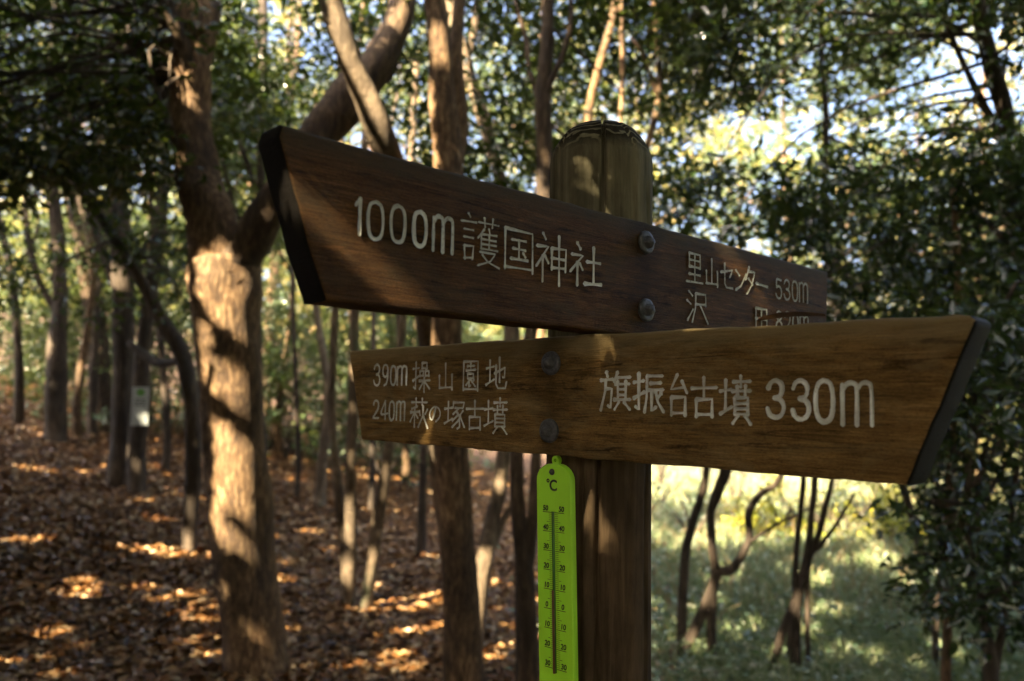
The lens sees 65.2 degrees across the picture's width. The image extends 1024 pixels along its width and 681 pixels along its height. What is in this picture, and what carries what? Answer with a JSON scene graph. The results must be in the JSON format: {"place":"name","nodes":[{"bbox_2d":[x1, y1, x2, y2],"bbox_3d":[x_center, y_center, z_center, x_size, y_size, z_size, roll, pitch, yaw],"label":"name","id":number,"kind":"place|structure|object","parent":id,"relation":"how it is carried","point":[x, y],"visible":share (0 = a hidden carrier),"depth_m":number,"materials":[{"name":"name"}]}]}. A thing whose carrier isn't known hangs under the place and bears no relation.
{"place":"outdoors","nodes":[
{"label":"outdoors","id":0,"kind":"place"},
{"bbox_2d":[0,311,1023,680],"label":"ground","id":1,"kind":"structure","parent":0,"point":[488,467],"depth_m":8.65,"materials":[{"name":"soil"}]},
{"bbox_2d":[0,197,40,423],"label":"sapling","id":2,"kind":"object","parent":1,"relation":"on","point":[18,407],"visible":0.58,"depth_m":9.81,"materials":[{"name":"brown plant"}]},
{"bbox_2d":[0,198,50,386],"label":"leafy shrub","id":3,"kind":"object","parent":1,"relation":"on","point":[23,316],"visible":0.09,"depth_m":12.96,"materials":[{"name":"green plant"}]},
{"bbox_2d":[0,249,69,379],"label":"leafy shrub","id":4,"kind":"object","parent":1,"relation":"on","point":[11,360],"visible":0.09,"depth_m":13.27,"materials":[{"name":"green plant"}]},
{"bbox_2d":[1,1,88,244],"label":"broadleaf tree","id":5,"kind":"object","parent":1,"relation":"on","point":[18,218],"visible":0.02,"depth_m":16.59,"materials":[{"name":"green plant"}]},
{"bbox_2d":[1,7,90,264],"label":"broadleaf tree","id":6,"kind":"object","parent":1,"relation":"on","point":[28,175],"depth_m":26.10,"materials":[{"name":"green plant"}]},
{"bbox_2d":[0,275,111,395],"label":"leafy shrub","id":7,"kind":"object","parent":1,"relation":"on","point":[8,349],"visible":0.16,"depth_m":11.87,"materials":[{"name":"green plant"}]},
{"bbox_2d":[0,2,147,443],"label":"broadleaf tree","id":8,"kind":"object","parent":1,"relation":"on","point":[56,402],"visible":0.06,"depth_m":8.94,"materials":[{"name":"brown plant"}]},
{"bbox_2d":[0,245,155,405],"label":"leafy shrub","id":9,"kind":"object","parent":1,"relation":"on","point":[28,390],"visible":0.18,"depth_m":10.90,"materials":[{"name":"green plant"}]},
{"bbox_2d":[0,239,158,408],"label":"leafy shrub","id":10,"kind":"object","parent":1,"relation":"on","point":[35,352],"visible":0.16,"depth_m":10.86,"materials":[{"name":"green plant"}]},
{"bbox_2d":[67,116,100,436],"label":"sapling","id":11,"kind":"object","parent":1,"relation":"on","point":[92,400],"visible":0.38,"depth_m":9.56,"materials":[{"name":"brown plant"}]},
{"bbox_2d":[71,24,111,439],"bbox_3d":[-4.809,-1.562,9.328,0.702,5.422,0.277,-1,-5,27],"label":"sapling","id":12,"kind":"object","parent":1,"relation":"on","point":[77,429],"visible":0.3,"depth_m":9.30,"materials":[{"name":"brown plant"}]},
{"bbox_2d":[0,6,193,433],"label":"broadleaf tree","id":13,"kind":"object","parent":1,"relation":"on","point":[104,385],"visible":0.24,"depth_m":9.98,"materials":[{"name":"green plant"}]},
{"bbox_2d":[24,298,197,425],"bbox_3d":[-5.290,0.369,10.925,2.767,2.092,2.807,1,-4,0],"label":"leafy shrub","id":14,"kind":"object","parent":1,"relation":"on","point":[98,417],"visible":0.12,"depth_m":10.53,"materials":[{"name":"green plant"}]},
{"bbox_2d":[0,29,247,556],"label":"young tree","id":15,"kind":"object","parent":1,"relation":"on","point":[181,360],"visible":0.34,"depth_m":5.87,"materials":[{"name":"green plant"}]},
{"bbox_2d":[71,243,195,432],"bbox_3d":[-4.865,-0.031,10.908,1.988,2.894,2.054,-1,-4,21],"label":"leafy shrub","id":16,"kind":"object","parent":1,"relation":"on","point":[152,390],"visible":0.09,"depth_m":10.77,"materials":[{"name":"green plant"}]},
{"bbox_2d":[0,0,272,488],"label":"broadleaf tree","id":17,"kind":"object","parent":1,"relation":"on","point":[122,375],"visible":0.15,"depth_m":7.52,"materials":[{"name":"green plant"}]},
{"bbox_2d":[127,17,170,496],"bbox_3d":[-3.345,-1.006,7.449,0.239,5.000,0.501,3,-5,-28],"label":"broadleaf tree","id":18,"kind":"object","parent":1,"relation":"on","point":[137,460],"visible":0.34,"depth_m":7.34,"materials":[{"name":"brown plant"}]},
{"bbox_2d":[131,387,149,425],"bbox_3d":[-3.381,0.597,7.279,0.144,0.350,0.006,2,-4,-16],"label":"notice plate","id":19,"kind":"object","parent":18,"relation":"attached to","point":[140,406],"visible":1,"depth_m":7.28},
{"bbox_2d":[129,158,170,471],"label":"sapling","id":20,"kind":"object","parent":1,"relation":"on","point":[166,457],"visible":0.34,"depth_m":8.60,"materials":[{"name":"brown plant"}]},
{"bbox_2d":[34,1,292,323],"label":"broadleaf tree","id":21,"kind":"object","parent":1,"relation":"on","point":[170,200],"depth_m":16.78,"materials":[{"name":"green plant"}]},
{"bbox_2d":[68,237,276,432],"bbox_3d":[-4.795,-0.043,11.242,2.909,2.855,3.004,1,-4,0],"label":"leafy shrub","id":22,"kind":"object","parent":1,"relation":"on","point":[151,393],"visible":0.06,"depth_m":10.96,"materials":[{"name":"green plant"}]},
{"bbox_2d":[87,0,306,339],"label":"broadleaf tree","id":23,"kind":"object","parent":1,"relation":"on","point":[175,209],"visible":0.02,"depth_m":25.97,"materials":[{"name":"green plant"}]},
{"bbox_2d":[155,269,284,409],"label":"leafy shrub","id":24,"kind":"object","parent":1,"relation":"on","point":[195,358],"visible":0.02,"depth_m":12.94,"materials":[{"name":"green plant"}]},
{"bbox_2d":[158,275,293,420],"bbox_3d":[-4.744,0.128,13.258,2.330,2.745,2.521,3,-5,-26],"label":"leafy shrub","id":25,"kind":"object","parent":1,"relation":"on","point":[265,335],"visible":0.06,"depth_m":13.40,"materials":[{"name":"green plant"}]},
{"bbox_2d":[146,0,318,453],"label":"young tree","id":26,"kind":"object","parent":1,"relation":"on","point":[258,183],"visible":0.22,"depth_m":6.39,"materials":[{"name":"green plant"}]},
{"bbox_2d":[234,0,259,204],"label":"sapling","id":27,"kind":"object","parent":1,"relation":"on","point":[254,61],"visible":0.02,"depth_m":11.14,"materials":[{"name":"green plant"}]},
{"bbox_2d":[0,0,504,679],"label":"broadleaf tree","id":28,"kind":"object","parent":1,"relation":"on","point":[228,252],"visible":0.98,"depth_m":3.92,"materials":[{"name":"brown plant"}]},
{"bbox_2d":[196,313,345,456],"bbox_3d":[-3.655,0.687,11.475,2.055,2.194,2.140,-2,-5,30],"label":"leafy shrub","id":29,"kind":"object","parent":1,"relation":"on","point":[270,444],"visible":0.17,"depth_m":11.26,"materials":[{"name":"green plant"}]},
{"bbox_2d":[254,0,300,500],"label":"sapling","id":30,"kind":"object","parent":1,"relation":"on","point":[297,486],"visible":0.45,"depth_m":8.20,"materials":[{"name":"brown plant"}]},
{"bbox_2d":[154,0,407,414],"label":"broadleaf tree","id":31,"kind":"object","parent":1,"relation":"on","point":[276,272],"visible":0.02,"depth_m":14.92,"materials":[{"name":"green plant"}]},
{"bbox_2d":[274,1,295,454],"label":"sapling","id":32,"kind":"object","parent":1,"relation":"on","point":[277,441],"visible":0.2,"depth_m":11.05,"materials":[{"name":"brown plant"}]},
{"bbox_2d":[261,289,359,459],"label":"leafy shrub","id":33,"kind":"object","parent":1,"relation":"on","point":[287,443],"visible":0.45,"depth_m":10.56,"materials":[{"name":"green plant"}]},
{"bbox_2d":[263,312,369,451],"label":"leafy shrub","id":34,"kind":"object","parent":1,"relation":"on","point":[267,420],"visible":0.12,"depth_m":12.37,"materials":[{"name":"green plant"}]},
{"bbox_2d":[157,0,480,532],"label":"broadleaf tree","id":35,"kind":"object","parent":1,"relation":"on","point":[341,31],"visible":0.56,"depth_m":5.19,"materials":[{"name":"green plant"}]},
{"bbox_2d":[281,311,419,466],"bbox_3d":[-2.323,0.684,11.918,2.280,2.306,2.307,1,-4,0],"label":"leafy shrub","id":36,"kind":"object","parent":1,"relation":"on","point":[360,444],"visible":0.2,"depth_m":11.50,"materials":[{"name":"green plant"}]},
{"bbox_2d":[215,0,498,508],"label":"young tree","id":37,"kind":"object","parent":1,"relation":"on","point":[320,492],"visible":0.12,"depth_m":9.41,"materials":[{"name":"green plant"}]},
{"bbox_2d":[254,0,480,351],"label":"broadleaf tree","id":38,"kind":"object","parent":1,"relation":"on","point":[283,21],"visible":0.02,"depth_m":25.19,"materials":[{"name":"green plant"}]},
{"bbox_2d":[328,54,419,609],"bbox_3d":[-0.908,-0.254,5.193,0.592,4.407,0.442,1,-4,0],"label":"young tree","id":39,"kind":"object","parent":1,"relation":"on","point":[346,511],"visible":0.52,"depth_m":5.09,"materials":[{"name":"brown plant"}]},
{"bbox_2d":[282,359,472,491],"bbox_3d":[-1.482,1.124,10.737,2.528,1.777,2.544,-2,-5,32],"label":"leafy shrub","id":40,"kind":"object","parent":1,"relation":"on","point":[304,401],"visible":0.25,"depth_m":10.49,"materials":[{"name":"green plant"}]},
{"bbox_2d":[358,3,409,493],"bbox_3d":[-1.633,-1.349,10.135,0.912,6.588,0.319,3,-5,-25],"label":"sapling","id":41,"kind":"object","parent":1,"relation":"on","point":[406,465],"visible":0.13,"depth_m":10.12,"materials":[{"name":"brown plant"}]},
{"bbox_2d":[368,49,403,511],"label":"sapling","id":42,"kind":"object","parent":1,"relation":"on","point":[372,488],"visible":0.19,"depth_m":8.46,"materials":[{"name":"brown plant"}]},
{"bbox_2d":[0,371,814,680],"bbox_3d":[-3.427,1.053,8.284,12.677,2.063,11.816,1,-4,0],"label":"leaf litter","id":43,"kind":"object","parent":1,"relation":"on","point":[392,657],"visible":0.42,"depth_m":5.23,"materials":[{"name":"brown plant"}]},
{"bbox_2d":[358,320,479,472],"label":"leafy shrub","id":44,"kind":"object","parent":1,"relation":"on","point":[412,462],"visible":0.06,"depth_m":12.75,"materials":[{"name":"green plant"}]},
{"bbox_2d":[309,0,529,346],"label":"broadleaf tree","id":45,"kind":"object","parent":1,"relation":"on","point":[469,115],"visible":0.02,"depth_m":18.01,"materials":[{"name":"green plant"}]},
{"bbox_2d":[376,442,495,476],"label":"leafy shrub","id":46,"kind":"object","parent":1,"relation":"on","point":[416,470],"visible":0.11,"depth_m":11.76,"materials":[{"name":"green plant"}]},
{"bbox_2d":[412,323,501,468],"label":"leafy shrub","id":47,"kind":"object","parent":1,"relation":"on","point":[485,461],"visible":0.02,"depth_m":13.61,"materials":[{"name":"green plant"}]},
{"bbox_2d":[446,0,525,649],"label":"broadleaf tree","id":48,"kind":"object","parent":1,"relation":"on","point":[494,523],"visible":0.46,"depth_m":4.61,"materials":[{"name":"brown plant"}]},
{"bbox_2d":[0,171,1021,451],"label":"wood","id":49,"kind":"object","parent":1,"relation":"on","point":[300,305],"depth_m":33.65,"materials":[{"name":"green plant"}]},
{"bbox_2d":[384,0,649,680],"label":"broadleaf tree","id":50,"kind":"object","parent":1,"relation":"on","point":[447,108],"visible":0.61,"depth_m":3.77,"materials":[{"name":"brown plant"}]},
{"bbox_2d":[423,1,655,340],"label":"broadleaf tree","id":51,"kind":"object","parent":1,"relation":"on","point":[540,331],"visible":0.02,"depth_m":16.93,"materials":[{"name":"green plant"}]},
{"bbox_2d":[396,0,724,556],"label":"young tree","id":52,"kind":"object","parent":1,"relation":"on","point":[421,537],"visible":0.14,"depth_m":6.97,"materials":[{"name":"brown plant"}]},
{"bbox_2d":[464,0,661,339],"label":"broadleaf tree","id":53,"kind":"object","parent":1,"relation":"on","point":[532,113],"visible":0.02,"depth_m":27.03,"materials":[{"name":"green plant"}]},
{"bbox_2d":[584,1,661,148],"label":"young tree","id":54,"kind":"object","parent":1,"relation":"on","point":[599,65],"visible":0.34,"depth_m":4.98,"materials":[{"name":"brown plant"}]},
{"bbox_2d":[258,120,991,680],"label":"signpost","id":55,"kind":"object","parent":1,"relation":"on","point":[658,346],"visible":0.96,"depth_m":0.77,"materials":[{"name":"brown wood"}]},
{"bbox_2d":[537,456,577,680],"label":"thermometer","id":56,"kind":"object","parent":55,"relation":"hanging from","point":[557,593],"visible":1,"depth_m":0.86,"materials":[{"name":"plastic"}]},
{"bbox_2d":[758,312,825,320],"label":"fallen leaf","id":57,"kind":"object","parent":55,"relation":"on","point":[781,315],"visible":1,"depth_m":0.69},
{"bbox_2d":[510,0,764,680],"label":"broadleaf tree","id":58,"kind":"object","parent":1,"relation":"on","point":[524,531],"visible":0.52,"depth_m":4.76,"materials":[{"name":"green plant"}]},
{"bbox_2d":[531,7,763,247],"bbox_3d":[3.208,-3.136,19.302,6.013,11.488,5.612,3,-5,-23],"label":"broadleaf tree","id":59,"kind":"object","parent":1,"relation":"on","point":[727,133],"visible":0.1,"depth_m":19.03,"materials":[{"name":"green plant"}]},
{"bbox_2d":[657,465,685,487],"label":"leafy shrub","id":60,"kind":"object","parent":1,"relation":"on","point":[661,472],"visible":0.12,"depth_m":12.80,"materials":[{"name":"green plant"}]},
{"bbox_2d":[651,468,704,533],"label":"leafy weed","id":61,"kind":"object","parent":1,"relation":"on","point":[659,488],"visible":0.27,"depth_m":8.70,"materials":[{"name":"green plant"}]},
{"bbox_2d":[651,466,709,513],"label":"leafy weed","id":62,"kind":"object","parent":1,"relation":"on","point":[663,499],"visible":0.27,"depth_m":10.44,"materials":[{"name":"green plant"}]},
{"bbox_2d":[656,487,744,537],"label":"leafy weed","id":63,"kind":"object","parent":1,"relation":"on","point":[679,520],"visible":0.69,"depth_m":8.52,"materials":[{"name":"green plant"}]},
{"bbox_2d":[657,471,746,523],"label":"leafy weed","id":64,"kind":"object","parent":1,"relation":"on","point":[693,494],"visible":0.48,"depth_m":9.64,"materials":[{"name":"green plant"}]},
{"bbox_2d":[660,470,791,505],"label":"leafy shrub","id":65,"kind":"object","parent":1,"relation":"on","point":[740,483],"visible":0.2,"depth_m":11.81,"materials":[{"name":"green plant"}]},
{"bbox_2d":[705,489,779,522],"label":"leafy weed","id":66,"kind":"object","parent":1,"relation":"on","point":[736,502],"visible":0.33,"depth_m":9.85,"materials":[{"name":"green plant"}]},
{"bbox_2d":[676,467,820,660],"bbox_3d":[1.272,0.852,4.367,0.776,2.131,0.205,-1,-5,29],"label":"shrub","id":67,"kind":"object","parent":1,"relation":"on","point":[707,608],"visible":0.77,"depth_m":4.38,"materials":[{"name":"brown plant"}]},
{"bbox_2d":[716,474,787,536],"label":"leafy weed","id":68,"kind":"object","parent":1,"relation":"on","point":[743,506],"visible":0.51,"depth_m":8.68,"materials":[{"name":"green plant"}]},
{"bbox_2d":[643,25,868,267],"bbox_3d":[6.998,-3.747,25.003,7.898,13.772,7.866,4,-5,-40],"label":"broadleaf tree","id":69,"kind":"object","parent":1,"relation":"on","point":[775,149],"visible":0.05,"depth_m":24.33,"materials":[{"name":"green plant"}]},
{"bbox_2d":[716,475,815,545],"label":"yellow plant","id":70,"kind":"object","parent":1,"relation":"on","point":[766,512],"visible":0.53,"depth_m":8.50,"materials":[{"name":"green plant"}]},
{"bbox_2d":[746,487,808,533],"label":"leafy weed","id":71,"kind":"object","parent":1,"relation":"on","point":[782,503],"visible":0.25,"depth_m":8.85,"materials":[{"name":"yellow plant"}]},
{"bbox_2d":[731,470,849,497],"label":"leafy shrub","id":72,"kind":"object","parent":1,"relation":"on","point":[779,485],"visible":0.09,"depth_m":13.24,"materials":[{"name":"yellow plant"}]},
{"bbox_2d":[661,6,938,319],"bbox_3d":[6.280,-2.702,17.675,6.114,11.054,6.151,1,-4,0],"label":"broadleaf tree","id":73,"kind":"object","parent":1,"relation":"on","point":[783,137],"visible":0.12,"depth_m":16.93,"materials":[{"name":"plant"}]},
{"bbox_2d":[769,477,854,680],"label":"shrub","id":74,"kind":"object","parent":1,"relation":"on","point":[790,625],"visible":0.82,"depth_m":4.09,"materials":[{"name":"brown plant"}]},
{"bbox_2d":[606,0,1023,647],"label":"broadleaf tree","id":75,"kind":"object","parent":1,"relation":"on","point":[988,256],"visible":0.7,"depth_m":3.91,"materials":[{"name":"green plant"}]},
{"bbox_2d":[772,491,857,519],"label":"leafy weed","id":76,"kind":"object","parent":1,"relation":"on","point":[787,507],"visible":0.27,"depth_m":10.02,"materials":[{"name":"yellow plant"}]},
{"bbox_2d":[757,474,902,511],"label":"leafy shrub","id":77,"kind":"object","parent":1,"relation":"on","point":[871,485],"visible":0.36,"depth_m":11.09,"materials":[{"name":"yellow plant"}]},
{"bbox_2d":[795,479,872,520],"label":"leafy weed","id":78,"kind":"object","parent":1,"relation":"on","point":[837,500],"visible":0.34,"depth_m":10.35,"materials":[{"name":"yellow plant"}]},
{"bbox_2d":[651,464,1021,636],"bbox_3d":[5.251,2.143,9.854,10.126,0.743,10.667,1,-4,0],"label":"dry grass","id":79,"kind":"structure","parent":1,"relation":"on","point":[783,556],"depth_m":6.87,"materials":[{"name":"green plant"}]},
{"bbox_2d":[782,494,892,546],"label":"leafy weed","id":80,"kind":"object","parent":1,"relation":"on","point":[845,531],"visible":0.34,"depth_m":8.29,"materials":[{"name":"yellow plant"}]},
{"bbox_2d":[783,482,892,544],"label":"yellow plant","id":81,"kind":"object","parent":1,"relation":"on","point":[860,512],"visible":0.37,"depth_m":8.80,"materials":[{"name":"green plant"}]},
{"bbox_2d":[653,0,1023,631],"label":"young tree","id":82,"kind":"object","parent":1,"relation":"on","point":[906,498],"visible":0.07,"depth_m":7.22,"materials":[{"name":"green plant"}]},
{"bbox_2d":[815,490,908,537],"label":"leafy weed","id":83,"kind":"object","parent":1,"relation":"on","point":[865,514],"visible":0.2,"depth_m":9.29,"materials":[{"name":"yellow plant"}]},
{"bbox_2d":[855,481,911,503],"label":"leafy weed","id":84,"kind":"object","parent":1,"relation":"on","point":[863,487],"visible":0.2,"depth_m":11.57,"materials":[{"name":"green plant"}]},
{"bbox_2d":[849,486,929,549],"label":"yellow plant","id":85,"kind":"object","parent":1,"relation":"on","point":[896,523],"visible":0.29,"depth_m":8.35,"materials":[{"name":"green plant"}]},
{"bbox_2d":[871,482,915,502],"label":"leafy shrub","id":86,"kind":"object","parent":1,"relation":"on","point":[891,489],"visible":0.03,"depth_m":12.79,"materials":[{"name":"yellow plant"}]},
{"bbox_2d":[795,95,1000,313],"bbox_3d":[13.019,-2.182,26.295,8.068,12.130,8.169,-1,-5,25],"label":"broadleaf tree","id":87,"kind":"object","parent":1,"relation":"on","point":[927,115],"visible":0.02,"depth_m":25.71,"materials":[{"name":"green plant"}]},
{"bbox_2d":[854,473,994,501],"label":"leafy shrub","id":88,"kind":"object","parent":1,"relation":"on","point":[912,494],"visible":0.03,"depth_m":11.90,"materials":[{"name":"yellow plant"}]},
{"bbox_2d":[834,5,1023,473],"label":"broadleaf tree","id":89,"kind":"object","parent":1,"relation":"on","point":[962,79],"visible":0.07,"depth_m":16.18,"materials":[{"name":"green plant"}]},
{"bbox_2d":[850,188,1023,680],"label":"young tree","id":90,"kind":"object","parent":1,"relation":"on","point":[944,453],"visible":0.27,"depth_m":3.58,"materials":[{"name":"green plant"}]},
{"bbox_2d":[932,462,941,677],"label":"young tree","id":91,"kind":"object","parent":1,"relation":"on","point":[935,641],"visible":0.21,"depth_m":4.19,"materials":[{"name":"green plant"}]},
{"bbox_2d":[867,270,1023,680],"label":"young tree","id":92,"kind":"object","parent":1,"relation":"on","point":[1006,375],"visible":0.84,"depth_m":2.99,"materials":[{"name":"green plant"}]},
{"bbox_2d":[888,436,1011,503],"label":"leafy shrub","id":93,"kind":"object","parent":1,"relation":"on","point":[1002,499],"visible":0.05,"depth_m":12.40,"materials":[{"name":"green plant"}]},
{"bbox_2d":[959,435,1022,496],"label":"leafy shrub","id":94,"kind":"object","parent":1,"relation":"on","point":[980,451],"visible":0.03,"depth_m":12.78,"materials":[{"name":"green plant"}]},
{"bbox_2d":[968,96,1023,406],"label":"broadleaf tree","id":95,"kind":"object","parent":1,"relation":"on","point":[1012,97],"depth_m":17.17,"materials":[{"name":"green plant"}]},
{"bbox_2d":[0,0,1023,338],"label":"sky","id":96,"kind":"structure","parent":0,"point":[978,76],"materials":[{"name":"white"}]},
{"bbox_2d":[700,467,712,488],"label":"leafy shrub","id":97,"kind":"object","parent":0,"point":[710,475],"visible":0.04,"depth_m":13.10,"materials":[{"name":"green plant"}]},
{"bbox_2d":[496,466,1023,680],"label":"grass","id":98,"kind":"structure","parent":0,"point":[1019,669],"depth_m":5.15,"materials":[{"name":"green plant"}]}
]}

